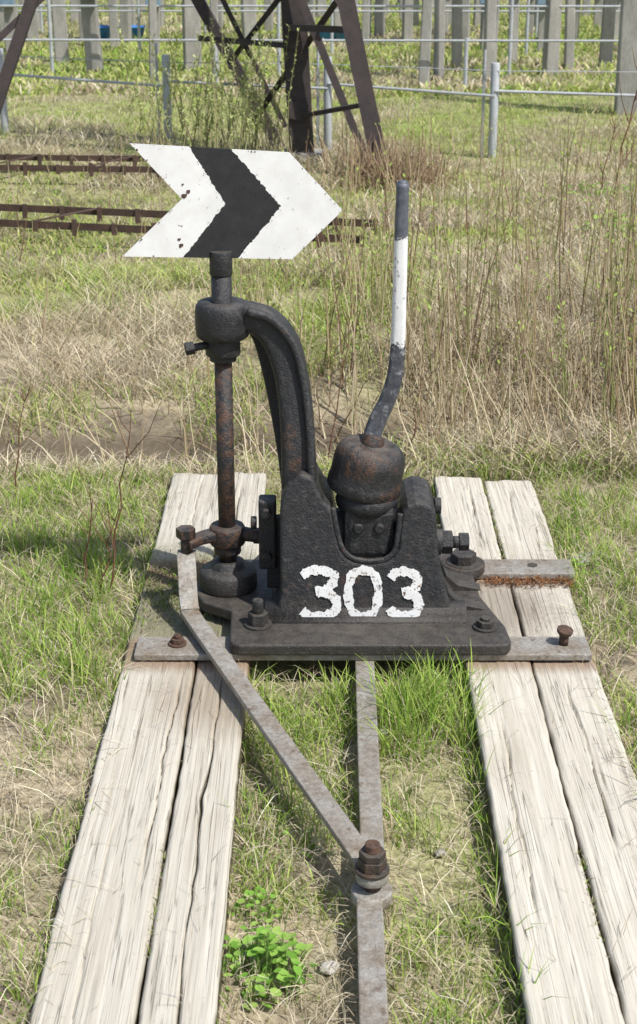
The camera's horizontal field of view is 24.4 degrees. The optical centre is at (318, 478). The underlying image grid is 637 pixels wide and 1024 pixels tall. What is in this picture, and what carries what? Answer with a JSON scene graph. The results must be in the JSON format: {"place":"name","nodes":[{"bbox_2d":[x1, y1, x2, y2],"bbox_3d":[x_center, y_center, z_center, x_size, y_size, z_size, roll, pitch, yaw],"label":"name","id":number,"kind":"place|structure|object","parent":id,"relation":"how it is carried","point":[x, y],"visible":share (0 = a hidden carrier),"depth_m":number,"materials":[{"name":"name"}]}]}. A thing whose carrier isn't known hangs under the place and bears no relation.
{"place":"outdoors","nodes":[
{"label":"outdoors","id":0,"kind":"place"},
{"bbox_2d":[0,0,636,1023],"bbox_3d":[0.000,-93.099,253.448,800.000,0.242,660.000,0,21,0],"label":"ground","id":1,"kind":"structure","parent":0,"point":[162,428],"depth_m":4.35,"materials":[{"name":"plant"}]},
{"bbox_2d":[0,7,4,42],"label":"concrete post","id":2,"kind":"object","parent":1,"relation":"on","point":[1,20],"depth_m":23.92,"materials":[{"name":"grey concrete"}]},
{"bbox_2d":[0,0,17,51],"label":"concrete post","id":3,"kind":"object","parent":1,"relation":"on","point":[10,14],"visible":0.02,"depth_m":21.88,"materials":[{"name":"grey concrete"}]},
{"bbox_2d":[0,374,35,493],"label":"dead weed stalk","id":4,"kind":"object","parent":1,"relation":"on","point":[18,434],"visible":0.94,"depth_m":4.75,"materials":[{"name":"plant"}]},
{"bbox_2d":[18,0,23,8],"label":"concrete post","id":5,"kind":"object","parent":1,"relation":"on","point":[20,2],"depth_m":34.64,"materials":[{"name":"grey concrete"}]},
{"bbox_2d":[24,0,39,42],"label":"concrete post","id":6,"kind":"object","parent":1,"relation":"on","point":[33,31],"depth_m":24.06,"materials":[{"name":"grey concrete"}]},
{"bbox_2d":[37,7,40,29],"bbox_3d":[-5.261,-9.804,26.890,0.289,3.725,0.240,0,21,0],"label":"concrete post","id":7,"kind":"object","parent":1,"relation":"on","point":[38,13],"depth_m":27.34,"materials":[{"name":"grey concrete"}]},
{"bbox_2d":[51,0,69,62],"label":"concrete post","id":8,"kind":"object","parent":1,"relation":"on","point":[59,25],"depth_m":20.52,"materials":[{"name":"grey concrete"}]},
{"bbox_2d":[70,0,78,22],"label":"concrete post","id":9,"kind":"object","parent":1,"relation":"on","point":[74,15],"depth_m":29.52,"materials":[{"name":"grey concrete"}]},
{"bbox_2d":[0,153,158,177],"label":"rusty lattice girder","id":10,"kind":"object","parent":1,"relation":"on","point":[25,168],"visible":0.58,"depth_m":10.94,"materials":[{"name":"brown metal"}]},
{"bbox_2d":[77,0,83,38],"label":"concrete post","id":11,"kind":"object","parent":1,"relation":"on","point":[80,25],"depth_m":24.52,"materials":[{"name":"grey concrete"}]},
{"bbox_2d":[72,486,97,587],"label":"dead weed stalk","id":12,"kind":"object","parent":1,"relation":"on","point":[87,534],"visible":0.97,"depth_m":4.05,"materials":[{"name":"plant"}]},
{"bbox_2d":[80,0,103,73],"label":"concrete post","id":13,"kind":"object","parent":1,"relation":"on","point":[91,27],"depth_m":18.92,"materials":[{"name":"grey concrete"}]},
{"bbox_2d":[99,25,109,38],"bbox_3d":[-3.750,-7.548,24.938,0.562,0.224,0.562,0,21,0],"label":"blue tub","id":14,"kind":"object","parent":1,"relation":"on","point":[104,31],"visible":0.21,"depth_m":24.78,"materials":[{"name":"plastic"}]},
{"bbox_2d":[91,503,118,591],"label":"dead weed stalk","id":15,"kind":"object","parent":1,"relation":"on","point":[103,574],"visible":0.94,"depth_m":4.05,"materials":[{"name":"plant"}]},
{"bbox_2d":[1,460,216,473],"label":"dirt strip","id":16,"kind":"object","parent":1,"relation":"on","point":[172,464],"depth_m":5.64,"materials":[{"name":"brown soil"}]},
{"bbox_2d":[108,0,119,47],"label":"concrete post","id":17,"kind":"object","parent":1,"relation":"on","point":[113,23],"depth_m":23.39,"materials":[{"name":"grey concrete"}]},
{"bbox_2d":[74,399,161,594],"bbox_3d":[-0.537,0.058,3.985,0.253,0.597,0.086,13,24,31],"label":"dead weed stalk","id":18,"kind":"object","parent":1,"relation":"on","point":[114,530],"visible":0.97,"depth_m":4.00,"materials":[{"name":"plant"}]},
{"bbox_2d":[119,0,131,42],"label":"concrete post","id":19,"kind":"object","parent":1,"relation":"on","point":[125,24],"depth_m":24.33,"materials":[{"name":"grey concrete"}]},
{"bbox_2d":[119,25,145,37],"bbox_3d":[-3.200,-7.680,25.315,0.475,0.189,0.475,0,21,0],"label":"blue tub","id":20,"kind":"object","parent":1,"relation":"on","point":[134,30],"visible":0.39,"depth_m":25.17,"materials":[{"name":"plastic"}]},
{"bbox_2d":[131,0,135,24],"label":"concrete post","id":21,"kind":"object","parent":1,"relation":"on","point":[133,18],"depth_m":27.31,"materials":[{"name":"grey concrete"}]},
{"bbox_2d":[139,0,145,12],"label":"concrete post","id":22,"kind":"object","parent":1,"relation":"on","point":[142,2],"depth_m":32.31,"materials":[{"name":"grey concrete"}]},
{"bbox_2d":[28,472,266,1023],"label":"wooden sleeper","id":23,"kind":"object","parent":1,"relation":"on","point":[133,978],"visible":0.77,"depth_m":2.94,"materials":[{"name":"beige wood"}]},
{"bbox_2d":[136,542,210,632],"bbox_3d":[-0.378,0.299,4.014,0.219,0.020,0.623,0,21,0],"label":"moss patch","id":24,"kind":"object","parent":23,"relation":"on","point":[155,588],"visible":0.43,"depth_m":3.99,"materials":[{"name":"green plant"}]},
{"bbox_2d":[32,476,636,1023],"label":"stray straw","id":25,"kind":"object","parent":23,"relation":"on","point":[230,812],"visible":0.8,"depth_m":3.23,"materials":[{"name":"beige plant"}]},
{"bbox_2d":[134,625,591,660],"bbox_3d":[0.110,0.402,3.670,1.130,0.065,0.100,0,21,0],"label":"steel mounting bar","id":26,"kind":"object","parent":23,"relation":"on","point":[177,647],"visible":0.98,"depth_m":3.63,"materials":[{"name":"grey metal"}]},
{"bbox_2d":[184,180,510,654],"bbox_3d":[0.058,-0.189,3.696,0.835,1.115,0.585,0,21,0],"label":"railway switch stand","id":27,"kind":"object","parent":26,"relation":"on","point":[373,563],"visible":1,"depth_m":3.70,"materials":[{"name":"black paint"}]},
{"bbox_2d":[123,143,342,258],"bbox_3d":[-0.211,-0.669,3.593,0.546,0.310,0.041,-4,21,-11],"label":"arrow sign","id":28,"kind":"object","parent":27,"relation":"attached to","point":[251,204],"visible":0.98,"depth_m":3.58,"materials":[{"name":"white metal"}]},
{"bbox_2d":[146,473,609,958],"bbox_3d":[0.117,0.411,3.749,0.882,0.017,2.469,0,21,0],"label":"moss in timber seams","id":29,"kind":"object","parent":23,"relation":"on","point":[499,542],"visible":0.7,"depth_m":2.85,"materials":[{"name":"green plant"}]},
{"bbox_2d":[244,559,574,578],"bbox_3d":[0.206,0.252,4.132,1.012,0.020,0.100,0,21,0],"label":"steel mounting bar","id":30,"kind":"object","parent":23,"relation":"on","point":[522,568],"visible":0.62,"depth_m":4.11,"materials":[{"name":"metal"}]},
{"bbox_2d":[148,0,156,78],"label":"concrete post","id":31,"kind":"object","parent":1,"relation":"on","point":[152,15],"depth_m":18.07,"materials":[{"name":"grey concrete"}]},
{"bbox_2d":[145,0,160,52],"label":"concrete post","id":32,"kind":"object","parent":1,"relation":"on","point":[158,2],"depth_m":21.95,"materials":[{"name":"grey concrete"}]},
{"bbox_2d":[160,0,164,26],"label":"concrete post","id":33,"kind":"object","parent":1,"relation":"on","point":[162,15],"depth_m":27.64,"materials":[{"name":"grey concrete"}]},
{"bbox_2d":[0,204,377,247],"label":"rusty lattice girder","id":34,"kind":"object","parent":1,"relation":"on","point":[63,211],"visible":0.54,"depth_m":8.98,"materials":[{"name":"brown metal"}]},
{"bbox_2d":[182,0,201,70],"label":"concrete post","id":35,"kind":"object","parent":1,"relation":"on","point":[191,24],"depth_m":19.19,"materials":[{"name":"grey concrete"}]},
{"bbox_2d":[0,0,404,180],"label":"lattice tower","id":36,"kind":"structure","parent":1,"relation":"on","point":[295,14],"depth_m":11.68,"materials":[{"name":"metal"}]},
{"bbox_2d":[114,16,299,165],"bbox_3d":[-0.856,-3.087,11.822,1.602,1.148,1.731,0,21,0],"label":"spring shrub","id":37,"kind":"object","parent":1,"relation":"on","point":[212,102],"visible":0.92,"depth_m":11.85,"materials":[{"name":"green leaves"},{"name":"woody stems"}]},
{"bbox_2d":[210,0,218,79],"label":"concrete post","id":38,"kind":"object","parent":1,"relation":"on","point":[214,6],"depth_m":18.00,"materials":[{"name":"grey concrete"}]},
{"bbox_2d":[218,0,223,28],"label":"concrete post","id":39,"kind":"object","parent":1,"relation":"on","point":[221,16],"depth_m":27.84,"materials":[{"name":"grey concrete"}]},
{"bbox_2d":[240,0,257,38],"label":"concrete post","id":40,"kind":"object","parent":1,"relation":"on","point":[249,20],"depth_m":23.77,"materials":[{"name":"grey concrete"}]},
{"bbox_2d":[228,887,282,927],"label":"broadleaf weed","id":41,"kind":"object","parent":1,"relation":"on","point":[259,897],"visible":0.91,"depth_m":2.79,"materials":[{"name":"green plant"}]},
{"bbox_2d":[264,0,273,31],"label":"concrete post","id":42,"kind":"object","parent":1,"relation":"on","point":[269,23],"depth_m":26.72,"materials":[{"name":"grey concrete"}]},
{"bbox_2d":[222,925,318,1010],"bbox_3d":[-0.095,0.858,2.626,0.194,0.118,0.179,0,21,0],"label":"broadleaf weed","id":43,"kind":"object","parent":1,"relation":"on","point":[270,940],"visible":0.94,"depth_m":2.61,"materials":[{"name":"green plant"}]},
{"bbox_2d":[176,525,392,1023],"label":"switch linkage","id":44,"kind":"object","parent":1,"relation":"on","point":[364,850],"visible":0.98,"depth_m":3.05,"materials":[{"name":"metal"}]},
{"bbox_2d":[277,829,333,863],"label":"broadleaf weed","id":45,"kind":"object","parent":1,"relation":"on","point":[311,856],"visible":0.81,"depth_m":3.00,"materials":[{"name":"green plant"}]},
{"bbox_2d":[0,0,617,98],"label":"distant meadow grass","id":46,"kind":"structure","parent":1,"relation":"on","point":[38,84],"depth_m":19.85,"materials":[{"name":"green plant"}]},
{"bbox_2d":[0,0,620,85],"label":"pipe fence","id":47,"kind":"object","parent":1,"relation":"on","point":[331,40],"visible":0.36,"depth_m":18.44,"materials":[{"name":"grey metal"}]},
{"bbox_2d":[306,0,314,20],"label":"concrete post","id":48,"kind":"object","parent":1,"relation":"on","point":[310,2],"depth_m":27.41,"materials":[{"name":"grey concrete"}]},
{"bbox_2d":[0,228,636,488],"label":"dry ditch grass","id":49,"kind":"structure","parent":1,"relation":"on","point":[23,313],"depth_m":6.43,"materials":[{"name":"plant"}]},
{"bbox_2d":[0,438,636,1023],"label":"dry thatch","id":50,"kind":"object","parent":1,"relation":"on","point":[262,854],"visible":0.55,"depth_m":3.17,"materials":[{"name":"plant"}]},
{"bbox_2d":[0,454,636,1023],"bbox_3d":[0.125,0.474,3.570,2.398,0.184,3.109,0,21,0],"label":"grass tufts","id":51,"kind":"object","parent":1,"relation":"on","point":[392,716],"visible":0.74,"depth_m":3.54,"materials":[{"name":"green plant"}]},
{"bbox_2d":[0,232,636,477],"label":"dead reeds","id":52,"kind":"object","parent":1,"relation":"on","point":[490,396],"visible":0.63,"depth_m":5.67,"materials":[{"name":"plant"}]},
{"bbox_2d":[0,42,636,157],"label":"pipe fence","id":53,"kind":"object","parent":1,"relation":"on","point":[495,91],"visible":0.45,"depth_m":12.58,"materials":[{"name":"grey metal"}]},
{"bbox_2d":[0,82,636,288],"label":"meadow stalks","id":54,"kind":"object","parent":1,"relation":"on","point":[475,185],"visible":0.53,"depth_m":9.90,"materials":[{"name":"plant"}]},
{"bbox_2d":[315,0,325,16],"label":"concrete post","id":55,"kind":"object","parent":1,"relation":"on","point":[320,2],"depth_m":31.01,"materials":[{"name":"grey concrete"}]},
{"bbox_2d":[309,32,339,42],"bbox_3d":[0.100,-7.346,24.480,0.562,0.224,0.562,0,21,0],"label":"blue tub","id":56,"kind":"object","parent":1,"relation":"on","point":[325,35],"visible":0.09,"depth_m":24.26,"materials":[{"name":"plastic"}]},
{"bbox_2d":[319,960,339,974],"bbox_3d":[0.019,0.882,2.659,0.036,0.017,0.038,9,22,23],"label":"stone","id":57,"kind":"object","parent":1,"relation":"on","point":[325,965],"visible":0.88,"depth_m":2.65,"materials":[{"name":"beige stone"}]},
{"bbox_2d":[313,289,352,469],"bbox_3d":[0.033,-0.336,5.095,0.154,0.697,0.139,5,21,12],"label":"dead weed stalk","id":58,"kind":"object","parent":1,"relation":"on","point":[336,409],"visible":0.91,"depth_m":5.12,"materials":[{"name":"plant"}]},
{"bbox_2d":[333,7,341,25],"bbox_3d":[0.310,-9.587,26.309,0.279,3.592,0.192,0,21,0],"label":"concrete post","id":59,"kind":"object","parent":1,"relation":"on","point":[337,20],"depth_m":26.70,"materials":[{"name":"grey concrete"}]},
{"bbox_2d":[338,33,344,38],"bbox_3d":[0.400,-7.475,24.858,0.475,0.189,0.475,0,21,0],"label":"blue tub","id":60,"kind":"object","parent":1,"relation":"on","point":[341,35],"visible":0.12,"depth_m":24.67,"materials":[{"name":"plastic"}]},
{"bbox_2d":[362,0,369,44],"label":"concrete post","id":61,"kind":"object","parent":1,"relation":"on","point":[365,25],"depth_m":23.39,"materials":[{"name":"grey concrete"}]},
{"bbox_2d":[374,0,385,37],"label":"concrete post","id":62,"kind":"object","parent":1,"relation":"on","point":[379,22],"depth_m":25.46,"materials":[{"name":"grey concrete"}]},
{"bbox_2d":[287,125,474,198],"bbox_3d":[0.496,-2.364,10.890,1.476,0.444,1.281,0,21,0],"label":"straw clump","id":63,"kind":"object","parent":1,"relation":"on","point":[369,159],"visible":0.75,"depth_m":10.79,"materials":[{"name":"brown plant"}]},
{"bbox_2d":[385,0,388,15],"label":"concrete post","id":64,"kind":"object","parent":1,"relation":"on","point":[387,8],"depth_m":31.18,"materials":[{"name":"grey concrete"}]},
{"bbox_2d":[399,0,401,18],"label":"concrete post","id":65,"kind":"object","parent":1,"relation":"on","point":[400,8],"depth_m":29.53,"materials":[{"name":"grey concrete"}]},
{"bbox_2d":[402,0,412,38],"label":"concrete post","id":66,"kind":"object","parent":1,"relation":"on","point":[407,25],"depth_m":24.57,"materials":[{"name":"grey concrete"}]},
{"bbox_2d":[413,0,418,25],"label":"concrete post","id":67,"kind":"object","parent":1,"relation":"on","point":[416,16],"depth_m":27.77,"materials":[{"name":"grey concrete"}]},
{"bbox_2d":[197,99,636,453],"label":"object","id":68,"kind":"object","parent":1,"relation":"on","point":[612,307],"visible":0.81,"depth_m":6.17,"materials":[{"name":"brown twig bark"},{"name":"green leaves"}]},
{"bbox_2d":[404,356,441,455],"bbox_3d":[0.358,-0.227,5.089,0.110,0.421,0.066,-10,23,-25],"label":"dead weed stalk","id":69,"kind":"object","parent":1,"relation":"on","point":[415,429],"visible":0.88,"depth_m":5.08,"materials":[{"name":"plant"}]},
{"bbox_2d":[418,0,432,88],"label":"concrete post","id":70,"kind":"object","parent":1,"relation":"on","point":[425,33],"depth_m":17.05,"materials":[{"name":"grey concrete"}]},
{"bbox_2d":[433,0,444,78],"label":"concrete post","id":71,"kind":"object","parent":1,"relation":"on","point":[439,33],"depth_m":18.19,"materials":[{"name":"grey concrete"}]},
{"bbox_2d":[435,849,445,856],"bbox_3d":[0.250,0.764,3.011,0.024,0.012,0.024,0,21,0],"label":"stone","id":72,"kind":"object","parent":1,"relation":"on","point":[440,851],"visible":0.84,"depth_m":3.00,"materials":[{"name":"grey stone"}]},
{"bbox_2d":[445,0,447,32],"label":"concrete post","id":73,"kind":"object","parent":1,"relation":"on","point":[446,18],"depth_m":25.73,"materials":[{"name":"grey concrete"}]},
{"bbox_2d":[448,0,451,26],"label":"concrete post","id":74,"kind":"object","parent":1,"relation":"on","point":[449,13],"depth_m":27.63,"materials":[{"name":"grey concrete"}]},
{"bbox_2d":[451,0,461,67],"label":"concrete post","id":75,"kind":"object","parent":1,"relation":"on","point":[456,53],"depth_m":19.70,"materials":[{"name":"grey concrete"}]},
{"bbox_2d":[462,0,469,43],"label":"concrete post","id":76,"kind":"object","parent":1,"relation":"on","point":[465,24],"depth_m":24.27,"materials":[{"name":"grey concrete"}]},
{"bbox_2d":[473,0,481,27],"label":"concrete post","id":77,"kind":"object","parent":1,"relation":"on","point":[476,18],"depth_m":27.80,"materials":[{"name":"grey concrete"}]},
{"bbox_2d":[479,0,484,49],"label":"concrete post","id":78,"kind":"object","parent":1,"relation":"on","point":[482,2],"visible":0.22,"depth_m":22.95,"materials":[{"name":"grey concrete"}]},
{"bbox_2d":[482,0,496,80],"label":"concrete post","id":79,"kind":"object","parent":1,"relation":"on","point":[490,10],"depth_m":17.60,"materials":[{"name":"grey concrete"}]},
{"bbox_2d":[495,0,499,62],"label":"concrete post","id":80,"kind":"object","parent":1,"relation":"on","point":[497,16],"depth_m":19.30,"materials":[{"name":"grey concrete"}]},
{"bbox_2d":[507,0,519,62],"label":"concrete post","id":81,"kind":"object","parent":1,"relation":"on","point":[515,31],"depth_m":20.56,"materials":[{"name":"grey concrete"}]},
{"bbox_2d":[525,0,534,36],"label":"concrete post","id":82,"kind":"object","parent":1,"relation":"on","point":[531,19],"depth_m":25.75,"materials":[{"name":"grey concrete"}]},
{"bbox_2d":[433,476,636,1023],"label":"wooden sleeper","id":83,"kind":"object","parent":1,"relation":"on","point":[583,974],"visible":0.82,"depth_m":3.09,"materials":[{"name":"beige wood"}]},
{"bbox_2d":[481,575,576,588],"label":"rusty leaf litter","id":84,"kind":"object","parent":83,"relation":"on","point":[544,580],"visible":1,"depth_m":4.06,"materials":[{"name":"plant"}]},
{"bbox_2d":[534,0,535,26],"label":"concrete post","id":85,"kind":"object","parent":1,"relation":"on","point":[534,14],"depth_m":27.14,"materials":[{"name":"grey concrete"}]},
{"bbox_2d":[537,0,545,51],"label":"concrete post","id":86,"kind":"object","parent":1,"relation":"on","point":[541,21],"visible":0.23,"depth_m":22.36,"materials":[{"name":"grey concrete"}]},
{"bbox_2d":[542,0,561,75],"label":"concrete post","id":87,"kind":"object","parent":1,"relation":"on","point":[552,30],"depth_m":18.37,"materials":[{"name":"grey concrete"}]},
{"bbox_2d":[564,0,574,69],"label":"concrete post","id":88,"kind":"object","parent":1,"relation":"on","point":[569,34],"depth_m":19.53,"materials":[{"name":"grey concrete"}]},
{"bbox_2d":[575,0,580,39],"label":"concrete post","id":89,"kind":"object","parent":1,"relation":"on","point":[577,14],"depth_m":24.61,"materials":[{"name":"grey concrete"}]},
{"bbox_2d":[568,554,589,566],"bbox_3d":[0.762,0.238,4.290,0.068,0.031,0.072,15,26,35],"label":"stone","id":90,"kind":"object","parent":1,"relation":"on","point":[569,558],"visible":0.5,"depth_m":4.27,"materials":[{"name":"grey stone"}]},
{"bbox_2d":[582,0,590,17],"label":"concrete post","id":91,"kind":"object","parent":1,"relation":"on","point":[586,2],"depth_m":30.94,"materials":[{"name":"grey concrete"}]},
{"bbox_2d":[572,553,613,573],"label":"broadleaf weed","id":92,"kind":"object","parent":1,"relation":"on","point":[579,563],"visible":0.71,"depth_m":4.22,"materials":[{"name":"green plant"}]},
{"bbox_2d":[552,181,636,204],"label":"nettle patch","id":93,"kind":"object","parent":1,"relation":"on","point":[607,189],"visible":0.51,"depth_m":10.15,"materials":[{"name":"green plant"}]},
{"bbox_2d":[593,0,602,27],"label":"concrete post","id":94,"kind":"object","parent":1,"relation":"on","point":[597,19],"depth_m":27.28,"materials":[{"name":"grey concrete"}]},
{"bbox_2d":[569,214,635,242],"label":"nettle patch","id":95,"kind":"object","parent":1,"relation":"on","point":[595,218],"visible":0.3,"depth_m":8.80,"materials":[{"name":"green plant"}]},
{"bbox_2d":[592,107,620,200],"bbox_3d":[1.945,-2.187,9.966,0.173,0.698,0.146,-12,24,-30],"label":"dead weed stalk","id":96,"kind":"object","parent":1,"relation":"on","point":[614,127],"visible":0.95,"depth_m":9.97,"materials":[{"name":"plant"}]},
{"bbox_2d":[599,0,616,65],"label":"concrete post","id":97,"kind":"object","parent":1,"relation":"on","point":[607,32],"depth_m":19.97,"materials":[{"name":"grey concrete"}]},
{"bbox_2d":[614,0,620,39],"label":"concrete post","id":98,"kind":"object","parent":1,"relation":"on","point":[617,21],"depth_m":24.22,"materials":[{"name":"grey concrete"}]},
{"bbox_2d":[611,48,636,203],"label":"dead weed stalk","id":99,"kind":"object","parent":1,"relation":"on","point":[631,115],"visible":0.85,"depth_m":9.71,"materials":[{"name":"plant"}]},
{"bbox_2d":[614,0,636,114],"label":"concrete post","id":100,"kind":"object","parent":1,"relation":"on","point":[627,43],"depth_m":14.76,"materials":[{"name":"grey concrete"}]},
{"bbox_2d":[0,73,636,295],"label":"meadow grass","id":101,"kind":"structure","parent":0,"point":[14,123],"depth_m":11.00,"materials":[{"name":"plant"}]}
]}

